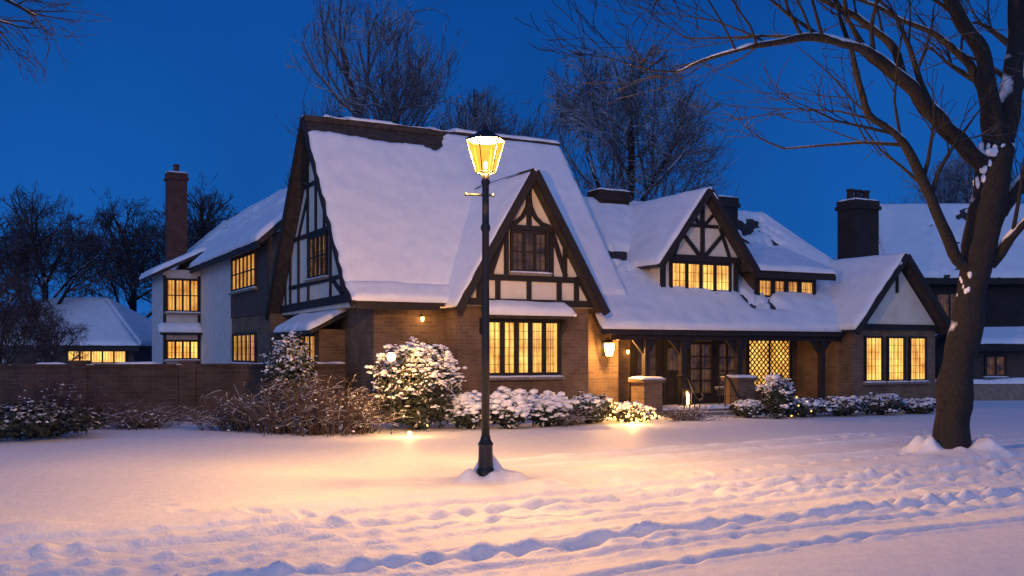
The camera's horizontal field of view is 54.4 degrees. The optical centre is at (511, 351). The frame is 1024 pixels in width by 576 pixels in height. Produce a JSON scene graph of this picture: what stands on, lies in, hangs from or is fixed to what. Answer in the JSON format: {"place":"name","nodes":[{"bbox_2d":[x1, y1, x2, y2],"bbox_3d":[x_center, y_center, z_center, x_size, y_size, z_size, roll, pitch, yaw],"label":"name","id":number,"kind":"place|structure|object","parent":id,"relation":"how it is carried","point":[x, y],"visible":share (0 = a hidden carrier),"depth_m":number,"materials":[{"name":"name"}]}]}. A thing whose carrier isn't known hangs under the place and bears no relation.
{"place":"outdoors","nodes":[
{"label":"outdoors","id":0,"kind":"place"},
{"bbox_2d":[0,437,1023,575],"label":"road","id":1,"kind":"structure","parent":0,"point":[958,513],"depth_m":8.96,"materials":[{"name":"white snow"}]},
{"bbox_2d":[0,400,1023,523],"bbox_3d":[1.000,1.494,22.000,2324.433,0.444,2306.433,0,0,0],"label":"ground","id":2,"kind":"structure","parent":0,"point":[112,473],"depth_m":15.41,"materials":[{"name":"white snow"}]},
{"bbox_2d":[0,197,56,308],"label":"bare tree","id":3,"kind":"object","parent":2,"relation":"on","point":[15,268],"visible":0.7,"depth_m":46.56,"materials":[{"name":"brown plant"}]},
{"bbox_2d":[0,268,66,363],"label":"bare tree","id":4,"kind":"object","parent":2,"relation":"on","point":[8,323],"visible":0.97,"depth_m":26.96,"materials":[{"name":"brown plant"}]},
{"bbox_2d":[2,299,94,363],"bbox_3d":[-13.534,0.060,29.072,2.658,3.324,2.518,0,0,27],"label":"bare tree","id":5,"kind":"object","parent":2,"relation":"on","point":[71,332],"visible":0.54,"depth_m":28.84,"materials":[{"name":"brown plant"}]},
{"bbox_2d":[0,400,109,439],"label":"shrub","id":6,"kind":"object","parent":2,"relation":"on","point":[74,419],"visible":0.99,"depth_m":18.11,"materials":[{"name":"plant"}]},
{"bbox_2d":[0,0,111,88],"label":"overhanging tree","id":7,"kind":"object","parent":2,"relation":"on","point":[31,12],"visible":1,"depth_m":13.11,"materials":[{"name":"brown plant"}]},
{"bbox_2d":[0,180,140,308],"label":"bare tree","id":8,"kind":"object","parent":2,"relation":"on","point":[66,239],"visible":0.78,"depth_m":49.76,"materials":[{"name":"brown plant"}]},
{"bbox_2d":[1,370,147,429],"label":"twiggy shrub","id":9,"kind":"object","parent":2,"relation":"on","point":[61,400],"visible":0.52,"depth_m":20.49,"materials":[{"name":"brown plant"}]},
{"bbox_2d":[0,297,151,363],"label":"garage","id":10,"kind":"structure","parent":2,"relation":"on","point":[118,332],"depth_m":46.96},
{"bbox_2d":[66,351,126,363],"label":"window","id":11,"kind":"structure","parent":10,"relation":"in","point":[99,357],"depth_m":45.97,"materials":[{"name":"yellow glass"}]},
{"bbox_2d":[48,188,199,316],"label":"bare tree","id":12,"kind":"object","parent":2,"relation":"on","point":[128,253],"visible":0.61,"depth_m":55.20,"materials":[{"name":"brown plant"}]},
{"bbox_2d":[94,401,211,430],"bbox_3d":[-7.644,1.320,20.888,2.521,0.619,2.437,0,0,-26],"label":"twiggy shrub","id":13,"kind":"object","parent":2,"relation":"on","point":[145,419],"visible":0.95,"depth_m":20.73,"materials":[{"name":"brown plant"}]},
{"bbox_2d":[0,360,345,421],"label":"garden wall","id":14,"kind":"structure","parent":2,"relation":"on","point":[184,383],"depth_m":22.63,"materials":[{"name":"brick"}]},
{"bbox_2d":[100,175,245,317],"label":"bare tree","id":15,"kind":"object","parent":2,"relation":"on","point":[205,226],"visible":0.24,"depth_m":58.36,"materials":[{"name":"brown plant"}]},
{"bbox_2d":[163,388,302,432],"bbox_3d":[-5.560,1.169,20.391,3.356,0.921,2.248,0,0,24],"label":"twiggy shrub","id":16,"kind":"object","parent":2,"relation":"on","point":[223,425],"visible":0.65,"depth_m":20.11,"materials":[{"name":"brown plant"}]},
{"bbox_2d":[259,331,318,424],"bbox_3d":[-4.878,0.591,21.791,1.350,2.135,1.324,0,0,0],"label":"tall shrub","id":17,"kind":"object","parent":2,"relation":"on","point":[298,363],"visible":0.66,"depth_m":21.50,"materials":[{"name":"green plant"}]},
{"bbox_2d":[212,374,368,435],"bbox_3d":[-4.419,1.032,19.790,3.080,1.193,1.930,0,0,0],"label":"twiggy shrub","id":18,"kind":"object","parent":2,"relation":"on","point":[282,407],"visible":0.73,"depth_m":19.58,"materials":[{"name":"brown plant"}]},
{"bbox_2d":[255,372,385,436],"bbox_3d":[-3.697,1.015,19.613,2.710,1.227,1.948,0,0,-14],"label":"twiggy shrub","id":19,"kind":"object","parent":2,"relation":"on","point":[317,405],"visible":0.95,"depth_m":19.39,"materials":[{"name":"brown plant"}]},
{"bbox_2d":[315,387,412,435],"bbox_3d":[-3.124,1.145,19.907,1.893,0.967,2.176,0,0,-22],"label":"twiggy shrub","id":20,"kind":"object","parent":2,"relation":"on","point":[366,425],"visible":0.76,"depth_m":19.68,"materials":[{"name":"brown plant"}]},
{"bbox_2d":[275,0,505,187],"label":"bare tree","id":21,"kind":"object","parent":2,"relation":"on","point":[421,92],"visible":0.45,"depth_m":36.67,"materials":[{"name":"brown plant"}]},
{"bbox_2d":[387,349,394,433],"bbox_3d":[-2.389,0.823,19.680,0.198,1.754,0.188,0,0,0],"label":"garden light","id":22,"kind":"object","parent":2,"relation":"on","point":[390,357],"visible":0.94,"depth_m":19.66,"materials":[{"name":"metal"}]},
{"bbox_2d":[364,336,466,429],"bbox_3d":[-1.976,0.663,20.671,2.094,1.994,1.963,0,0,0],"label":"snowy bush","id":23,"kind":"object","parent":2,"relation":"on","point":[434,376],"visible":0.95,"depth_m":20.26,"materials":[{"name":"green plant"}]},
{"bbox_2d":[440,390,495,428],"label":"shrub","id":24,"kind":"object","parent":2,"relation":"on","point":[467,413],"visible":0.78,"depth_m":20.62,"materials":[{"name":"white plant"}]},
{"bbox_2d":[464,122,504,476],"bbox_3d":[-0.340,-0.585,12.438,0.530,4.570,0.444,0,0,-12],"label":"street lamp","id":25,"kind":"object","parent":2,"relation":"on","point":[485,145],"visible":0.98,"depth_m":12.39,"materials":[{"name":"metal"}]},
{"bbox_2d":[413,84,587,195],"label":"bare tree","id":26,"kind":"object","parent":2,"relation":"on","point":[478,108],"visible":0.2,"depth_m":46.98,"materials":[{"name":"brown plant"}]},
{"bbox_2d":[490,386,541,428],"bbox_3d":[-0.076,1.188,21.022,1.311,0.952,1.351,0,0,33],"label":"shrub","id":27,"kind":"object","parent":2,"relation":"on","point":[508,408],"visible":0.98,"depth_m":20.70,"materials":[{"name":"white plant"}]},
{"bbox_2d":[139,114,950,422],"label":"tudor house","id":28,"kind":"structure","parent":2,"relation":"on","point":[355,246],"depth_m":26.27,"materials":[{"name":"brick"}]},
{"bbox_2d":[164,278,200,314],"bbox_3d":[-12.086,-2.040,36.546,1.320,1.320,0.156,0,0,-28],"label":"window","id":29,"kind":"structure","parent":28,"relation":"in","point":[182,295],"depth_m":36.56,"materials":[{"name":"yellow glass"}]},
{"bbox_2d":[164,340,200,361],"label":"window","id":30,"kind":"structure","parent":28,"relation":"in","point":[176,350],"depth_m":36.56,"materials":[{"name":"yellow glass"}]},
{"bbox_2d":[228,250,257,294],"bbox_3d":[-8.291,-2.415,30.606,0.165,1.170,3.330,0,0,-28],"label":"window","id":31,"kind":"structure","parent":28,"relation":"in","point":[244,266],"depth_m":30.55,"materials":[{"name":"yellow glass"}]},
{"bbox_2d":[230,332,256,363],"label":"window","id":32,"kind":"structure","parent":28,"relation":"in","point":[244,345],"depth_m":30.64,"materials":[{"name":"yellow glass"}]},
{"bbox_2d":[288,333,317,361],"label":"window","id":33,"kind":"structure","parent":28,"relation":"in","point":[312,339],"depth_m":24.29,"materials":[{"name":"yellow glass"}]},
{"bbox_2d":[305,231,328,282],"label":"window","id":34,"kind":"structure","parent":28,"relation":"in","point":[318,244],"depth_m":24.89,"materials":[{"name":"yellow"}]},
{"bbox_2d":[481,318,564,379],"bbox_3d":[0.279,-0.065,23.298,2.170,1.430,0.161,0,0,-28],"label":"window","id":35,"kind":"structure","parent":28,"relation":"in","point":[520,349],"depth_m":23.36,"materials":[{"name":"yellow glass"}]},
{"bbox_2d":[508,230,552,276],"bbox_3d":[0.430,-2.305,23.260,1.142,1.050,0.170,0,0,-28],"label":"window","id":36,"kind":"structure","parent":28,"relation":"in","point":[528,249],"depth_m":23.28,"materials":[{"name":"black"}]},
{"bbox_2d":[636,342,658,376],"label":"window","id":37,"kind":"structure","parent":28,"relation":"in","point":[654,353],"depth_m":27.29,"materials":[{"name":"black glass"}]},
{"bbox_2d":[662,340,677,404],"bbox_3d":[4.509,0.570,27.559,0.720,1.780,0.190,0,0,-28],"label":"front door","id":38,"kind":"structure","parent":28,"relation":"in","point":[669,354],"depth_m":27.47,"materials":[{"name":"black wood"}]},
{"bbox_2d":[687,385,691,404],"bbox_3d":[4.527,1.127,25.863,0.260,0.546,0.260,0,0,0],"label":"porch lantern","id":39,"kind":"object","parent":28,"relation":"on","point":[688,395],"visible":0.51,"depth_m":25.77,"materials":[{"name":"metal"}]},
{"bbox_2d":[669,260,731,293],"bbox_3d":[5.120,-1.985,26.896,2.200,0.910,0.158,0,0,-28],"label":"window","id":40,"kind":"structure","parent":28,"relation":"in","point":[714,276],"depth_m":26.90,"materials":[{"name":"yellow glass"}]},
{"bbox_2d":[689,342,712,395],"bbox_3d":[5.308,0.470,28.057,0.860,1.500,0.080,0,0,-28],"label":"window","id":41,"kind":"structure","parent":28,"relation":"in","point":[700,353],"depth_m":28.04,"materials":[{"name":"black glass"}]},
{"bbox_2d":[715,341,733,389],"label":"window","id":42,"kind":"structure","parent":28,"relation":"in","point":[725,356],"depth_m":28.46,"materials":[{"name":"black glass"}]},
{"bbox_2d":[746,341,794,390],"bbox_3d":[7.579,0.360,29.217,1.822,1.520,0.166,0,0,-28],"label":"window","id":43,"kind":"structure","parent":28,"relation":"in","point":[763,358],"depth_m":29.22,"materials":[{"name":"yellow glass"}]},
{"bbox_2d":[756,277,815,300],"bbox_3d":[7.823,-1.765,28.324,2.329,0.670,0.168,0,0,-28],"label":"window","id":44,"kind":"structure","parent":28,"relation":"in","point":[769,286],"depth_m":28.30,"materials":[{"name":"yellow glass"}]},
{"bbox_2d":[862,336,886,384],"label":"window","id":45,"kind":"structure","parent":28,"relation":"in","point":[873,345],"depth_m":28.19,"materials":[{"name":"yellow glass"}]},
{"bbox_2d":[886,336,908,383],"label":"window","id":46,"kind":"structure","parent":28,"relation":"in","point":[895,345],"depth_m":28.61,"materials":[{"name":"yellow glass"}]},
{"bbox_2d":[908,336,930,383],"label":"window","id":47,"kind":"structure","parent":28,"relation":"in","point":[917,346],"depth_m":29.02,"materials":[{"name":"yellow glass"}]},
{"bbox_2d":[528,390,578,426],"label":"shrub","id":48,"kind":"object","parent":2,"relation":"on","point":[549,403],"visible":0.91,"depth_m":21.32,"materials":[{"name":"white plant"}]},
{"bbox_2d":[552,404,595,426],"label":"dry plant","id":49,"kind":"object","parent":2,"relation":"on","point":[571,418],"visible":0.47,"depth_m":21.70,"materials":[{"name":"plant"}]},
{"bbox_2d":[569,390,614,423],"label":"shrub","id":50,"kind":"object","parent":2,"relation":"on","point":[599,406],"visible":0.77,"depth_m":22.08,"materials":[{"name":"green plant"}]},
{"bbox_2d":[607,401,659,421],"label":"shrub","id":51,"kind":"object","parent":2,"relation":"on","point":[623,411],"visible":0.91,"depth_m":22.29,"materials":[{"name":"green plant"}]},
{"bbox_2d":[528,32,750,201],"bbox_3d":[4.635,-5.520,40.799,9.560,15.249,10.206,0,0,-17],"label":"bare tree","id":52,"kind":"object","parent":2,"relation":"on","point":[572,106],"visible":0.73,"depth_m":39.03,"materials":[{"name":"brown plant"}]},
{"bbox_2d":[652,403,736,421],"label":"dry plant","id":53,"kind":"object","parent":2,"relation":"on","point":[695,414],"visible":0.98,"depth_m":23.37,"materials":[{"name":"brown plant"}]},
{"bbox_2d":[729,399,767,417],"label":"shrub","id":54,"kind":"object","parent":2,"relation":"on","point":[748,408],"visible":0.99,"depth_m":24.35,"materials":[{"name":"green plant"}]},
{"bbox_2d":[514,0,1023,448],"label":"street tree","id":55,"kind":"object","parent":2,"relation":"on","point":[995,198],"visible":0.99,"depth_m":15.71,"materials":[{"name":"brown plant"}]},
{"bbox_2d":[755,372,795,418],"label":"round shrub","id":56,"kind":"object","parent":2,"relation":"on","point":[775,388],"visible":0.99,"depth_m":24.11,"materials":[{"name":"green plant"}]},
{"bbox_2d":[773,396,831,417],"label":"shrub","id":57,"kind":"object","parent":2,"relation":"on","point":[803,406],"visible":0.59,"depth_m":24.57,"materials":[{"name":"green plant"}]},
{"bbox_2d":[819,395,869,415],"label":"shrub","id":58,"kind":"object","parent":2,"relation":"on","point":[855,404],"visible":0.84,"depth_m":25.02,"materials":[{"name":"green plant"}]},
{"bbox_2d":[860,392,908,414],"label":"shrub","id":59,"kind":"object","parent":2,"relation":"on","point":[891,403],"visible":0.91,"depth_m":25.48,"materials":[{"name":"green plant"}]},
{"bbox_2d":[902,397,935,413],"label":"shrub","id":60,"kind":"object","parent":2,"relation":"on","point":[923,406],"visible":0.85,"depth_m":25.89,"materials":[{"name":"green plant"}]},
{"bbox_2d":[834,203,1023,378],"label":"neighbour house","id":61,"kind":"structure","parent":2,"relation":"on","point":[911,229],"depth_m":42.80,"materials":[{"name":"brick"}]},
{"bbox_2d":[935,293,955,319],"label":"window","id":62,"kind":"structure","parent":61,"relation":"in","point":[946,300],"depth_m":41.97,"materials":[{"name":"black glass"}]},
{"bbox_2d":[888,146,1023,203],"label":"bare tree","id":63,"kind":"object","parent":2,"relation":"on","point":[942,192],"visible":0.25,"depth_m":60.35,"materials":[{"name":"brown plant"}]},
{"bbox_2d":[935,326,1023,379],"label":"shed","id":64,"kind":"structure","parent":2,"relation":"on","point":[1000,354],"depth_m":36.00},
{"bbox_2d":[982,355,1009,378],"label":"window","id":65,"kind":"structure","parent":64,"relation":"in","point":[995,366],"depth_m":35.97,"materials":[{"name":"black glass"}]},
{"bbox_2d":[935,378,1023,400],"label":"wall","id":66,"kind":"structure","parent":2,"relation":"on","point":[1000,389],"depth_m":33.16,"materials":[{"name":"stone"}]},
{"bbox_2d":[0,0,1023,319],"label":"sky","id":67,"kind":"structure","parent":0,"point":[199,86],"materials":[{"name":"blue"}]}
]}

